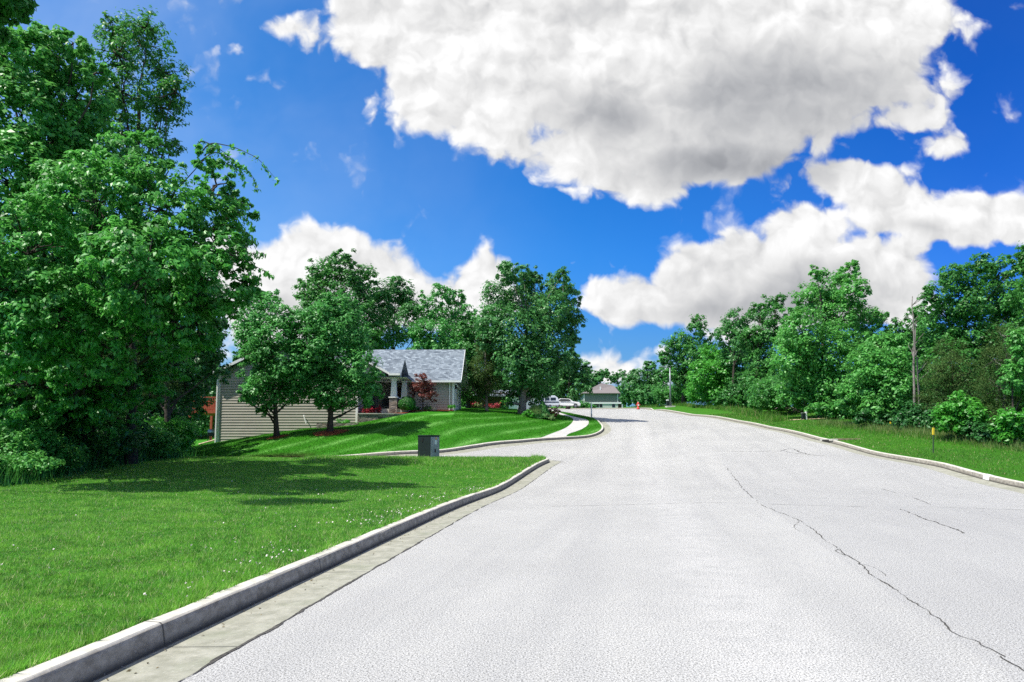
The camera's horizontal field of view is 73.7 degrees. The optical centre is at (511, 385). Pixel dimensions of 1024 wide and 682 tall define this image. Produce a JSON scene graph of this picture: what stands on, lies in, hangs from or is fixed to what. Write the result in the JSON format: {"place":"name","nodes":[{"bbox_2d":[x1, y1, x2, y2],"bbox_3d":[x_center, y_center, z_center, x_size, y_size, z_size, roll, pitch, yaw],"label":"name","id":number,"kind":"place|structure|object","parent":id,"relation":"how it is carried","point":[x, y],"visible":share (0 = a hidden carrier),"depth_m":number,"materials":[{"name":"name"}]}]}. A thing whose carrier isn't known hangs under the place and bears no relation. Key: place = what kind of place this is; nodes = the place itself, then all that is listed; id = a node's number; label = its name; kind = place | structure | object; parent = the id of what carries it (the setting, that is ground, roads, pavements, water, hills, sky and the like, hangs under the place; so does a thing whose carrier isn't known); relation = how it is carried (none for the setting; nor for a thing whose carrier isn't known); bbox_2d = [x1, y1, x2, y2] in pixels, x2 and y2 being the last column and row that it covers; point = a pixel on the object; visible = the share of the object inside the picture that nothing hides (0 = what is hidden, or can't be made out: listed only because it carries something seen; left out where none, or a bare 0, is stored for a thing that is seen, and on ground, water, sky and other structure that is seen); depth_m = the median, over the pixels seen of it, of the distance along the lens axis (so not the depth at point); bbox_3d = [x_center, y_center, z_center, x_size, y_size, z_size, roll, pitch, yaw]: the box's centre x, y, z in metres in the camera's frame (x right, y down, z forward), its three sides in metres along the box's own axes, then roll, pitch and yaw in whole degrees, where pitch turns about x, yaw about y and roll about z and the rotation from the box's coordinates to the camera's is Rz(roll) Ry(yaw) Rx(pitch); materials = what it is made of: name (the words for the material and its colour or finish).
{"place":"outdoors","nodes":[
{"label":"outdoors","id":0,"kind":"place"},
{"bbox_2d":[0,433,196,486],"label":"tall grass","id":1,"kind":"structure","parent":0,"point":[9,478],"depth_m":21.40,"materials":[{"name":"green plant"}]},
{"bbox_2d":[0,455,538,678],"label":"grass","id":2,"kind":"structure","parent":0,"point":[33,649],"depth_m":10.09,"materials":[{"name":"green plant"}]},
{"bbox_2d":[0,406,1023,672],"bbox_3d":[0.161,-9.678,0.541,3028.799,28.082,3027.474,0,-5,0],"label":"ground","id":3,"kind":"structure","parent":0,"point":[336,440],"depth_m":27.76,"materials":[{"name":"green plant"}]},
{"bbox_2d":[0,0,39,46],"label":"oak tree","id":4,"kind":"object","parent":3,"relation":"on","point":[17,12],"visible":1,"depth_m":14.25,"materials":[{"name":"green plant"}]},
{"bbox_2d":[0,447,65,481],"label":"shrub","id":5,"kind":"object","parent":3,"relation":"on","point":[27,461],"visible":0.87,"depth_m":19.90,"materials":[{"name":"green plant"}]},
{"bbox_2d":[0,416,68,470],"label":"shrub","id":6,"kind":"object","parent":3,"relation":"on","point":[28,438],"visible":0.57,"depth_m":21.05,"materials":[{"name":"green plant"}]},
{"bbox_2d":[18,436,90,472],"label":"shrub","id":7,"kind":"object","parent":3,"relation":"on","point":[74,455],"visible":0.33,"depth_m":21.84,"materials":[{"name":"green plant"}]},
{"bbox_2d":[0,308,122,437],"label":"oak tree","id":8,"kind":"object","parent":3,"relation":"on","point":[17,401],"visible":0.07,"depth_m":22.56,"materials":[{"name":"green plant"}]},
{"bbox_2d":[0,17,162,431],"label":"oak tree","id":9,"kind":"object","parent":3,"relation":"on","point":[63,124],"visible":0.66,"depth_m":22.10,"materials":[{"name":"green plant"}]},
{"bbox_2d":[41,418,130,468],"bbox_3d":[-15.584,2.078,24.254,3.190,1.986,2.889,-4,-6,37],"label":"shrub","id":10,"kind":"object","parent":3,"relation":"on","point":[101,442],"visible":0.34,"depth_m":24.09,"materials":[{"name":"green plant"}]},
{"bbox_2d":[75,395,154,436],"bbox_3d":[-17.356,1.705,27.194,6.588,3.069,4.097,-2,-5,23],"label":"shrub","id":11,"kind":"object","parent":3,"relation":"on","point":[145,424],"visible":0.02,"depth_m":26.81,"materials":[{"name":"green plant"}]},
{"bbox_2d":[83,424,150,463],"bbox_3d":[-15.090,2.243,25.347,3.036,1.638,2.337,-4,-6,36],"label":"shrub","id":12,"kind":"object","parent":3,"relation":"on","point":[134,443],"visible":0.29,"depth_m":25.25,"materials":[{"name":"green plant"}]},
{"bbox_2d":[4,235,232,392],"bbox_3d":[-20.602,-2.452,34.539,12.481,13.826,8.736,2,-5,-21],"label":"oak tree","id":13,"kind":"object","parent":3,"relation":"on","point":[222,296],"depth_m":34.88,"materials":[{"name":"green plant"}]},
{"bbox_2d":[84,325,183,425],"bbox_3d":[-15.401,-0.602,26.809,4.034,7.864,5.834,4,-7,-41],"label":"cedar tree","id":14,"kind":"object","parent":3,"relation":"on","point":[164,382],"visible":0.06,"depth_m":26.25,"materials":[{"name":"green plant"}]},
{"bbox_2d":[0,122,279,444],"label":"elm tree","id":15,"kind":"object","parent":3,"relation":"on","point":[116,239],"visible":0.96,"depth_m":19.09,"materials":[{"name":"green plant"}]},
{"bbox_2d":[84,5,195,463],"bbox_3d":[-14.360,-5.905,25.819,3.843,18.339,4.704,0,-5,0],"label":"hickory tree","id":16,"kind":"object","parent":3,"relation":"on","point":[159,73],"visible":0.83,"depth_m":26.13,"materials":[{"name":"green plant"}]},
{"bbox_2d":[137,421,184,457],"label":"shrub","id":17,"kind":"object","parent":3,"relation":"on","point":[164,437],"visible":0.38,"depth_m":27.86,"materials":[{"name":"green plant"}]},
{"bbox_2d":[144,415,186,429],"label":"shrub","id":18,"kind":"object","parent":3,"relation":"on","point":[172,418],"visible":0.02,"depth_m":31.20,"materials":[{"name":"green plant"}]},
{"bbox_2d":[103,269,233,444],"bbox_3d":[-15.969,-1.266,32.340,8.667,10.088,5.123,-2,-5,19],"label":"oak tree","id":19,"kind":"object","parent":3,"relation":"on","point":[197,387],"visible":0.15,"depth_m":32.00,"materials":[{"name":"green plant"}]},
{"bbox_2d":[137,416,201,455],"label":"shrub","id":20,"kind":"object","parent":3,"relation":"on","point":[174,427],"visible":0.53,"depth_m":28.95,"materials":[{"name":"green plant"}]},
{"bbox_2d":[145,403,202,451],"bbox_3d":[-18.639,2.193,32.527,6.991,3.549,5.508,0,-5,0],"label":"shrub","id":21,"kind":"object","parent":3,"relation":"on","point":[160,413],"visible":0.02,"depth_m":32.46,"materials":[{"name":"green plant"}]},
{"bbox_2d":[149,347,227,414],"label":"woodland tree","id":22,"kind":"object","parent":3,"relation":"on","point":[199,360],"visible":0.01,"depth_m":44.96,"materials":[{"name":"green plant"}]},
{"bbox_2d":[172,364,218,435],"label":"woodland tree","id":23,"kind":"object","parent":3,"relation":"on","point":[214,385],"visible":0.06,"depth_m":64.30,"materials":[{"name":"green plant"}]},
{"bbox_2d":[176,351,217,449],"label":"woodland tree","id":24,"kind":"object","parent":3,"relation":"on","point":[197,412],"visible":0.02,"depth_m":48.83,"materials":[{"name":"green plant"}]},
{"bbox_2d":[181,415,214,438],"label":"shrub","id":25,"kind":"object","parent":3,"relation":"on","point":[205,424],"visible":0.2,"depth_m":61.61,"materials":[{"name":"green plant"}]},
{"bbox_2d":[207,429,216,440],"bbox_3d":[-23.974,4.051,54.856,0.800,1.020,0.500,0,-5,0],"label":"grill","id":26,"kind":"object","parent":3,"relation":"on","point":[211,432],"visible":0.47,"depth_m":54.65,"materials":[{"name":"black metal"}]},
{"bbox_2d":[1,486,483,596],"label":"clover flowers","id":27,"kind":"object","parent":3,"relation":"on","point":[292,529],"visible":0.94,"depth_m":11.48,"materials":[{"name":"white plant"}]},
{"bbox_2d":[229,288,325,436],"bbox_3d":[-16.079,-1.416,46.383,6.990,10.521,5.414,0,-5,0],"label":"yard tree","id":28,"kind":"object","parent":3,"relation":"on","point":[255,342],"visible":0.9,"depth_m":45.79,"materials":[{"name":"green plant"}]},
{"bbox_2d":[0,458,559,681],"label":"kerb","id":29,"kind":"structure","parent":3,"relation":"on","point":[187,640],"depth_m":5.96,"materials":[{"name":"grey concrete"}]},
{"bbox_2d":[106,482,515,679],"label":"leaf litter","id":30,"kind":"object","parent":29,"relation":"on","point":[128,670],"visible":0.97,"depth_m":7.31,"materials":[{"name":"brown plant"}]},
{"bbox_2d":[189,342,467,441],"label":"house","id":31,"kind":"structure","parent":3,"relation":"on","point":[444,370],"depth_m":53.44,"materials":[{"name":"beige"}]},
{"bbox_2d":[455,383,460,409],"bbox_3d":[-4.883,1.456,61.106,0.190,2.710,5.760,0,-5,0],"label":"garage door","id":32,"kind":"structure","parent":31,"relation":"in","point":[457,399],"depth_m":61.28,"materials":[{"name":"white paint"}]},
{"bbox_2d":[312,429,347,435],"bbox_3d":[-12.375,3.271,46.392,2.477,0.595,2.376,0,-5,0],"label":"mulch ring","id":33,"kind":"object","parent":3,"relation":"on","point":[323,433],"visible":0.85,"depth_m":45.96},
{"bbox_2d":[288,288,384,431],"bbox_3d":[-11.963,-1.606,46.830,6.641,10.282,5.363,0,-5,0],"label":"yard tree","id":34,"kind":"object","parent":3,"relation":"on","point":[355,378],"visible":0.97,"depth_m":45.98,"materials":[{"name":"green plant"}]},
{"bbox_2d":[316,423,358,428],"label":"planter wall","id":35,"kind":"structure","parent":3,"relation":"on","point":[321,425],"depth_m":50.44,"materials":[{"name":"stone"}]},
{"bbox_2d":[291,248,392,349],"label":"oak tree","id":36,"kind":"object","parent":3,"relation":"on","point":[356,285],"visible":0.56,"depth_m":74.52,"materials":[{"name":"green plant"}]},
{"bbox_2d":[357,413,403,422],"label":"retaining wall","id":37,"kind":"structure","parent":3,"relation":"on","point":[363,417],"depth_m":51.66,"materials":[{"name":"stone"}]},
{"bbox_2d":[187,408,601,458],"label":"grass","id":38,"kind":"structure","parent":3,"relation":"on","point":[498,412],"depth_m":48.10,"materials":[{"name":"green plant"}]},
{"bbox_2d":[368,276,420,349],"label":"oak tree","id":39,"kind":"object","parent":3,"relation":"on","point":[401,298],"visible":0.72,"depth_m":78.24,"materials":[{"name":"green plant"}]},
{"bbox_2d":[300,453,545,470],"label":"grass","id":40,"kind":"structure","parent":3,"relation":"on","point":[494,462],"depth_m":30.70,"materials":[{"name":"green plant"}]},
{"bbox_2d":[408,373,438,410],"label":"maple tree","id":41,"kind":"object","parent":3,"relation":"on","point":[423,390],"visible":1,"depth_m":54.61,"materials":[{"name":"red plant"}]},
{"bbox_2d":[399,410,453,414],"bbox_3d":[-8.465,2.476,54.565,3.059,1.272,8.463,-5,-7,45],"label":"mulch bed","id":42,"kind":"object","parent":3,"relation":"on","point":[423,410],"visible":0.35,"depth_m":54.75,"materials":[{"name":"brown"}]},
{"bbox_2d":[359,406,372,412],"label":"azalea","id":43,"kind":"object","parent":42,"relation":"on","point":[366,410],"visible":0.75,"depth_m":52.17,"materials":[{"name":"red plant"}]},
{"bbox_2d":[371,405,381,412],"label":"azalea","id":44,"kind":"object","parent":42,"relation":"on","point":[377,410],"visible":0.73,"depth_m":52.59,"materials":[{"name":"red plant"}]},
{"bbox_2d":[398,396,415,410],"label":"boxwood shrub","id":45,"kind":"object","parent":42,"relation":"on","point":[407,403],"visible":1,"depth_m":53.06,"materials":[{"name":"green plant"}]},
{"bbox_2d":[417,435,439,456],"bbox_3d":[-4.158,3.209,34.050,1.080,1.428,0.920,-4,-6,37],"label":"utility cabinet","id":46,"kind":"object","parent":3,"relation":"on","point":[428,445],"visible":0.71,"depth_m":33.78,"materials":[{"name":"grey metal"}]},
{"bbox_2d":[406,282,479,349],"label":"oak tree","id":47,"kind":"object","parent":3,"relation":"on","point":[425,341],"visible":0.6,"depth_m":75.74,"materials":[{"name":"green plant"}]},
{"bbox_2d":[336,412,610,456],"bbox_3d":[-40.418,4.704,71.364,97.608,6.885,74.092,0,-5,0],"label":"kerb far corner","id":48,"kind":"object","parent":3,"relation":"on","point":[605,429],"visible":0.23,"depth_m":47.47,"materials":[{"name":"grey concrete"}]},
{"bbox_2d":[453,320,494,407],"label":"oak tree","id":49,"kind":"object","parent":3,"relation":"on","point":[466,328],"visible":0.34,"depth_m":69.73,"materials":[{"name":"green plant"}]},
{"bbox_2d":[457,337,506,410],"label":"cedar tree","id":50,"kind":"object","parent":3,"relation":"on","point":[484,376],"visible":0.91,"depth_m":61.08,"materials":[{"name":"green plant"}]},
{"bbox_2d":[471,390,542,408],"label":"house","id":51,"kind":"structure","parent":3,"relation":"on","point":[494,401],"depth_m":92.08,"materials":[{"name":"brown"}]},
{"bbox_2d":[470,260,587,413],"bbox_3d":[1.696,-4.270,62.981,10.867,14.587,9.178,0,-5,0],"label":"oak tree","id":52,"kind":"object","parent":3,"relation":"on","point":[529,370],"visible":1,"depth_m":61.41,"materials":[{"name":"green plant"}]},
{"bbox_2d":[527,404,542,418],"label":"ornamental grass","id":53,"kind":"object","parent":3,"relation":"on","point":[535,409],"depth_m":58.98,"materials":[{"name":"green plant"}]},
{"bbox_2d":[535,401,550,417],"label":"conical shrub","id":54,"kind":"object","parent":3,"relation":"on","point":[543,407],"visible":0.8,"depth_m":59.12,"materials":[{"name":"green plant"}]},
{"bbox_2d":[548,348,594,408],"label":"oak tree","id":55,"kind":"object","parent":3,"relation":"on","point":[569,386],"visible":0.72,"depth_m":112.02,"materials":[{"name":"green plant"}]},
{"bbox_2d":[559,400,590,407],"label":"shrub","id":56,"kind":"object","parent":3,"relation":"on","point":[584,405],"visible":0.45,"depth_m":150.55,"materials":[{"name":"green plant"}]},
{"bbox_2d":[579,368,611,393],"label":"oak tree","id":57,"kind":"object","parent":3,"relation":"on","point":[600,375],"visible":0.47,"depth_m":213.75,"materials":[{"name":"green plant"}]},
{"bbox_2d":[580,383,622,407],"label":"house","id":58,"kind":"structure","parent":3,"relation":"on","point":[605,396],"depth_m":200.42,"materials":[{"name":"green"}]},
{"bbox_2d":[605,369,632,406],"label":"woodland tree","id":59,"kind":"object","parent":3,"relation":"on","point":[616,377],"visible":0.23,"depth_m":234.85,"materials":[{"name":"green plant"}]},
{"bbox_2d":[617,361,672,406],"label":"oak tree","id":60,"kind":"object","parent":3,"relation":"on","point":[639,386],"visible":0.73,"depth_m":150.75,"materials":[{"name":"green plant"}]},
{"bbox_2d":[660,366,674,406],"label":"street lamp","id":61,"kind":"object","parent":3,"relation":"on","point":[669,386],"visible":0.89,"depth_m":106.35,"materials":[{"name":"metal"}]},
{"bbox_2d":[649,381,708,404],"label":"thicket","id":62,"kind":"object","parent":3,"relation":"on","point":[660,394],"visible":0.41,"depth_m":119.10,"materials":[{"name":"green plant"}]},
{"bbox_2d":[656,313,716,402],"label":"oak tree","id":63,"kind":"object","parent":3,"relation":"on","point":[690,351],"visible":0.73,"depth_m":112.07,"materials":[{"name":"green plant"}]},
{"bbox_2d":[667,381,718,403],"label":"thicket","id":64,"kind":"object","parent":3,"relation":"on","point":[677,391],"visible":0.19,"depth_m":113.68,"materials":[{"name":"green plant"}]},
{"bbox_2d":[681,343,738,406],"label":"oak tree","id":65,"kind":"object","parent":3,"relation":"on","point":[699,386],"visible":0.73,"depth_m":95.58,"materials":[{"name":"green plant"}]},
{"bbox_2d":[628,401,791,421],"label":"tall grass","id":66,"kind":"structure","parent":3,"relation":"on","point":[756,414],"depth_m":76.75,"materials":[{"name":"green plant"}]},
{"bbox_2d":[710,394,747,407],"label":"shrub","id":67,"kind":"object","parent":3,"relation":"on","point":[726,400],"visible":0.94,"depth_m":87.59,"materials":[{"name":"green plant"}]},
{"bbox_2d":[713,307,754,407],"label":"oak tree","id":68,"kind":"object","parent":3,"relation":"on","point":[734,357],"visible":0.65,"depth_m":93.06,"materials":[{"name":"green plant"}]},
{"bbox_2d":[737,292,787,395],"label":"oak tree","id":69,"kind":"object","parent":3,"relation":"on","point":[760,337],"visible":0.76,"depth_m":88.09,"materials":[{"name":"green plant"}]},
{"bbox_2d":[747,400,795,410],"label":"shrub","id":70,"kind":"object","parent":3,"relation":"on","point":[769,407],"visible":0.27,"depth_m":73.77,"materials":[{"name":"green plant"}]},
{"bbox_2d":[548,408,1023,493],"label":"kerb","id":71,"kind":"structure","parent":3,"relation":"on","point":[977,477],"depth_m":30.62,"materials":[{"name":"grey concrete"}]},
{"bbox_2d":[742,372,839,413],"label":"thicket","id":72,"kind":"object","parent":3,"relation":"on","point":[764,393],"visible":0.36,"depth_m":66.85,"materials":[{"name":"green plant"}]},
{"bbox_2d":[769,328,820,379],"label":"woodland tree","id":73,"kind":"object","parent":3,"relation":"on","point":[772,338],"depth_m":78.47,"materials":[{"name":"green plant"}]},
{"bbox_2d":[764,259,890,417],"bbox_3d":[28.125,-4.326,60.514,11.652,15.099,8.112,0,-5,0],"label":"oak tree","id":74,"kind":"object","parent":3,"relation":"on","point":[805,354],"visible":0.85,"depth_m":59.50,"materials":[{"name":"green plant"}]},
{"bbox_2d":[805,396,863,419],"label":"shrub","id":75,"kind":"object","parent":3,"relation":"on","point":[832,412],"visible":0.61,"depth_m":56.73,"materials":[{"name":"green plant"}]},
{"bbox_2d":[709,410,1023,478],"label":"grass","id":76,"kind":"structure","parent":3,"relation":"on","point":[850,433],"depth_m":36.93,"materials":[{"name":"green plant"}]},
{"bbox_2d":[812,377,925,411],"bbox_3d":[30.659,0.897,58.033,9.725,4.048,7.278,0,-5,0],"label":"thicket","id":77,"kind":"object","parent":3,"relation":"on","point":[829,392],"visible":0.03,"depth_m":57.88,"materials":[{"name":"green plant"}]},
{"bbox_2d":[852,408,900,426],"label":"shrub","id":78,"kind":"object","parent":3,"relation":"on","point":[859,418],"visible":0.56,"depth_m":45.76,"materials":[{"name":"green plant"}]},
{"bbox_2d":[833,331,923,425],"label":"oak tree","id":79,"kind":"object","parent":3,"relation":"on","point":[871,376],"visible":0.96,"depth_m":46.92,"materials":[{"name":"green plant"}]},
{"bbox_2d":[877,306,949,377],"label":"oak tree","id":80,"kind":"object","parent":3,"relation":"on","point":[897,325],"visible":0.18,"depth_m":62.29,"materials":[{"name":"green plant"}]},
{"bbox_2d":[805,416,1023,451],"bbox_3d":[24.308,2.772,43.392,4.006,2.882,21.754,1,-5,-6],"label":"tall grass","id":81,"kind":"structure","parent":3,"relation":"on","point":[944,434],"depth_m":39.88,"materials":[{"name":"green plant"}]},
{"bbox_2d":[908,296,921,404],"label":"dead tree","id":82,"kind":"object","parent":3,"relation":"on","point":[913,355],"visible":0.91,"depth_m":44.38,"materials":[{"name":"grey wood"}]},
{"bbox_2d":[860,371,971,411],"bbox_3d":[30.451,0.930,52.562,6.392,4.125,9.016,4,-6,-39],"label":"thicket","id":83,"kind":"object","parent":3,"relation":"on","point":[920,385],"visible":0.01,"depth_m":50.71,"materials":[{"name":"green plant"}]},
{"bbox_2d":[891,400,943,430],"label":"shrub","id":84,"kind":"object","parent":3,"relation":"on","point":[910,416],"visible":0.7,"depth_m":41.96,"materials":[{"name":"green plant"}]},
{"bbox_2d":[910,327,928,427],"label":"dead tree","id":85,"kind":"object","parent":3,"relation":"on","point":[918,371],"visible":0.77,"depth_m":44.50,"materials":[{"name":"wood"}]},
{"bbox_2d":[917,330,975,381],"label":"woodland tree","id":86,"kind":"object","parent":3,"relation":"on","point":[920,353],"visible":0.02,"depth_m":66.50,"materials":[{"name":"green plant"}]},
{"bbox_2d":[909,378,994,422],"bbox_3d":[31.753,1.159,47.435,7.095,3.769,6.835,0,-5,0],"label":"thicket","id":87,"kind":"object","parent":3,"relation":"on","point":[928,403],"visible":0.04,"depth_m":47.74,"materials":[{"name":"green plant"}]},
{"bbox_2d":[910,335,997,431],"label":"cedar tree","id":88,"kind":"object","parent":3,"relation":"on","point":[946,384],"visible":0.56,"depth_m":41.71,"materials":[{"name":"green plant"}]},
{"bbox_2d":[928,390,991,437],"bbox_3d":[24.333,1.771,36.781,3.148,3.141,2.250,0,-5,0],"label":"shrub","id":89,"kind":"object","parent":3,"relation":"on","point":[952,411],"visible":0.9,"depth_m":36.73,"materials":[{"name":"green plant"}]},
{"bbox_2d":[914,251,1023,387],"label":"oak tree","id":90,"kind":"object","parent":3,"relation":"on","point":[970,304],"visible":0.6,"depth_m":51.05,"materials":[{"name":"green plant"}]},
{"bbox_2d":[959,419,998,442],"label":"shrub","id":91,"kind":"object","parent":3,"relation":"on","point":[979,430],"visible":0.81,"depth_m":35.63,"materials":[{"name":"green plant"}]},
{"bbox_2d":[970,314,1018,384],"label":"woodland tree","id":92,"kind":"object","parent":3,"relation":"on","point":[994,356],"visible":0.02,"depth_m":60.53,"materials":[{"name":"green plant"}]},
{"bbox_2d":[968,321,1023,440],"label":"cedar tree","id":93,"kind":"object","parent":3,"relation":"on","point":[1006,402],"visible":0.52,"depth_m":37.59,"materials":[{"name":"green plant"}]},
{"bbox_2d":[969,381,1023,414],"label":"thicket","id":94,"kind":"object","parent":3,"relation":"on","point":[990,399],"visible":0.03,"depth_m":42.47,"materials":[{"name":"green plant"}]},
{"bbox_2d":[988,406,1023,445],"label":"shrub","id":95,"kind":"object","parent":3,"relation":"on","point":[1007,425],"visible":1,"depth_m":34.31,"materials":[{"name":"green plant"}]},
{"bbox_2d":[995,328,1023,440],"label":"sapling","id":96,"kind":"object","parent":3,"relation":"on","point":[1013,368],"visible":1,"depth_m":35.30,"materials":[{"name":"green plant"}]},
{"bbox_2d":[998,240,1023,408],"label":"oak tree","id":97,"kind":"object","parent":3,"relation":"on","point":[1013,302],"visible":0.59,"depth_m":40.97,"materials":[{"name":"green plant"}]},
{"bbox_2d":[0,0,1023,406],"label":"sky","id":98,"kind":"structure","parent":0,"point":[680,159],"materials":[{"name":"blue"}]},
{"bbox_2d":[548,407,560,416],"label":"shrub","id":99,"kind":"object","parent":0,"point":[555,409],"visible":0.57,"depth_m":60.41,"materials":[{"name":"plant"}]},
{"bbox_2d":[544,412,588,436],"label":"pavement","id":100,"kind":"structure","parent":0,"point":[576,424],"depth_m":56.41,"materials":[{"name":"grey concrete"}]},
{"bbox_2d":[178,409,1023,681],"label":"road","id":101,"kind":"structure","parent":0,"point":[639,545],"depth_m":7.58,"materials":[{"name":"grey asphalt"}]},
{"bbox_2d":[540,395,562,407],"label":"camper","id":102,"kind":"object","parent":101,"relation":"on","point":[551,401],"visible":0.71,"depth_m":99.47,"materials":[{"name":"white metal"}]},
{"bbox_2d":[556,399,580,407],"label":"parked car","id":103,"kind":"object","parent":101,"relation":"on","point":[566,402],"visible":0.71,"depth_m":103.31,"materials":[{"name":"white paint"}]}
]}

